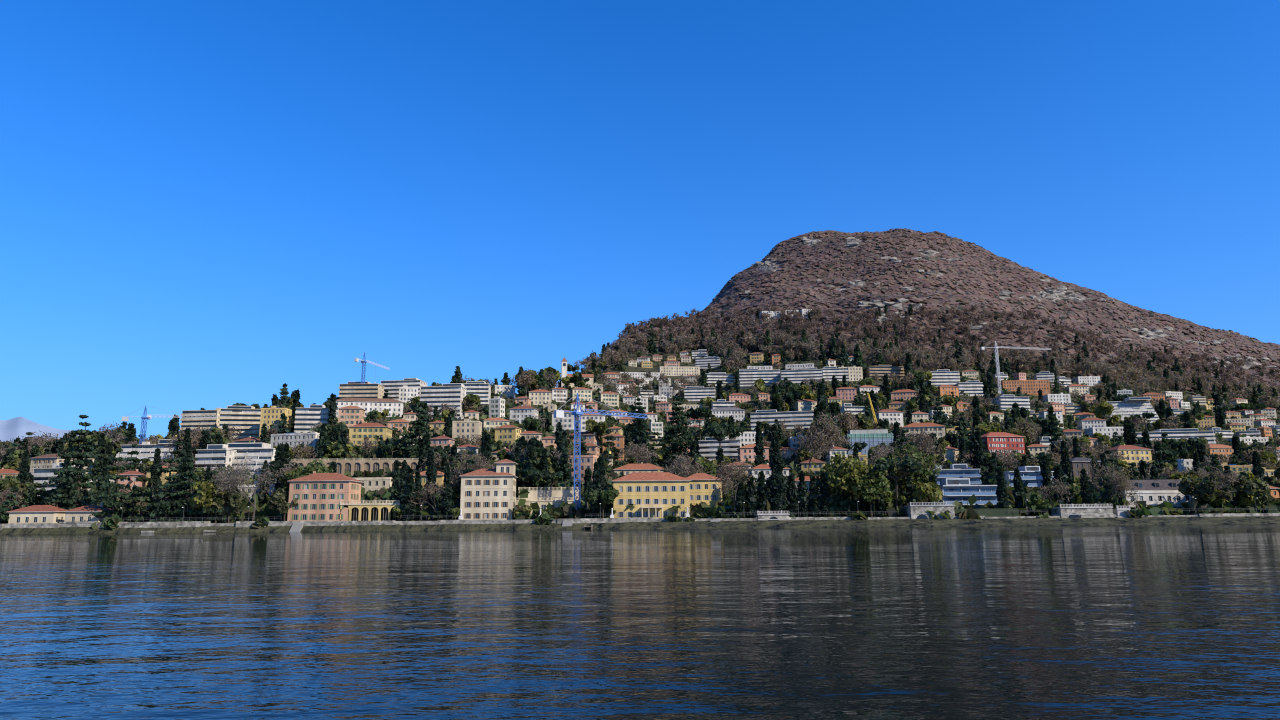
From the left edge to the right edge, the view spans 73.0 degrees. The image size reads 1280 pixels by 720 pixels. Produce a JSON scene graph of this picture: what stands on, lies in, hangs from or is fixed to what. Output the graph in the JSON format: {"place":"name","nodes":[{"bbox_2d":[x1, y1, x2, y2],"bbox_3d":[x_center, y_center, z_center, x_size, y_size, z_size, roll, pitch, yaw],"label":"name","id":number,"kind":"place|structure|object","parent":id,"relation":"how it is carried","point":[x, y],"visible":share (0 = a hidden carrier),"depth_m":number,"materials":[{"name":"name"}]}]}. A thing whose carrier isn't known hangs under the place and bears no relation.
{"place":"outdoors","nodes":[
{"label":"outdoors","id":0,"kind":"place"},
{"bbox_2d":[0,416,78,441],"bbox_3d":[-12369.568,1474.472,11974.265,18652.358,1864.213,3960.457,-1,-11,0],"label":"mountains","id":1,"kind":"structure","parent":0,"point":[14,428],"depth_m":13764.44,"materials":[{"name":"white snow"}]},
{"bbox_2d":[0,524,1279,719],"bbox_3d":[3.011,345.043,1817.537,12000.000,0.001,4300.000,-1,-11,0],"label":"lake water","id":2,"kind":"structure","parent":0,"point":[1066,622],"depth_m":13.94,"materials":[{"name":"blue liquid"}]},
{"bbox_2d":[0,230,1279,533],"bbox_3d":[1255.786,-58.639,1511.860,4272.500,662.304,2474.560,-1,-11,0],"label":"terrain","id":3,"kind":"structure","parent":0,"point":[758,524],"depth_m":317.62,"materials":[{"name":"brown soil"}]},
{"bbox_2d":[122,341,1050,508],"bbox_3d":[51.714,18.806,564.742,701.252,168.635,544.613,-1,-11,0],"label":"cranes","id":4,"kind":"object","parent":3,"relation":"on","point":[578,413],"visible":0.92,"depth_m":306.42,"materials":[{"name":"paint"}]},
{"bbox_2d":[0,301,1279,530],"bbox_3d":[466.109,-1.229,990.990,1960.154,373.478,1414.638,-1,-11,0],"label":"trees","id":5,"kind":"object","parent":3,"relation":"on","point":[896,477],"visible":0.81,"depth_m":450.82,"materials":[{"name":"green plant"}]},
{"bbox_2d":[0,309,1279,523],"bbox_3d":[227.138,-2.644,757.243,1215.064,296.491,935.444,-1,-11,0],"label":"town buildings","id":6,"kind":"structure","parent":3,"relation":"on","point":[646,491],"depth_m":506.16,"materials":[{"name":"paint"}]},
{"bbox_2d":[0,513,1279,532],"bbox_3d":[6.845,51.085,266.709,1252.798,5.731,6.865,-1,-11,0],"label":"lake wall","id":7,"kind":"structure","parent":3,"relation":"on","point":[236,524],"depth_m":266.60,"materials":[{"name":"stone"}]},
{"bbox_2d":[97,497,1276,531],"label":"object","id":8,"kind":"object","parent":3,"relation":"on","point":[296,527],"visible":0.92,"depth_m":268.31,"materials":[{"name":"paint"}]},
{"bbox_2d":[755,502,1130,520],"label":"boathouses","id":9,"kind":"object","parent":3,"relation":"on","point":[916,511],"visible":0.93,"depth_m":266.88,"materials":[{"name":"paint"}]},
{"bbox_2d":[623,228,1279,394],"bbox_3d":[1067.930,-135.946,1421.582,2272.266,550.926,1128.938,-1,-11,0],"label":"mountain","id":10,"kind":"structure","parent":3,"relation":"on","point":[855,296],"depth_m":1450.14,"materials":[{"name":"brown plant"}]},
{"bbox_2d":[738,237,1275,370],"bbox_3d":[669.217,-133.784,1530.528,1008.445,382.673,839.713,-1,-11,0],"label":"cliff rocks","id":11,"kind":"object","parent":3,"relation":"on","point":[1071,295],"visible":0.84,"depth_m":1483.25,"materials":[{"name":"grey stone"}]},
{"bbox_2d":[0,0,1279,439],"label":"sky","id":12,"kind":"structure","parent":0,"point":[206,204],"materials":[{"name":"blue"}]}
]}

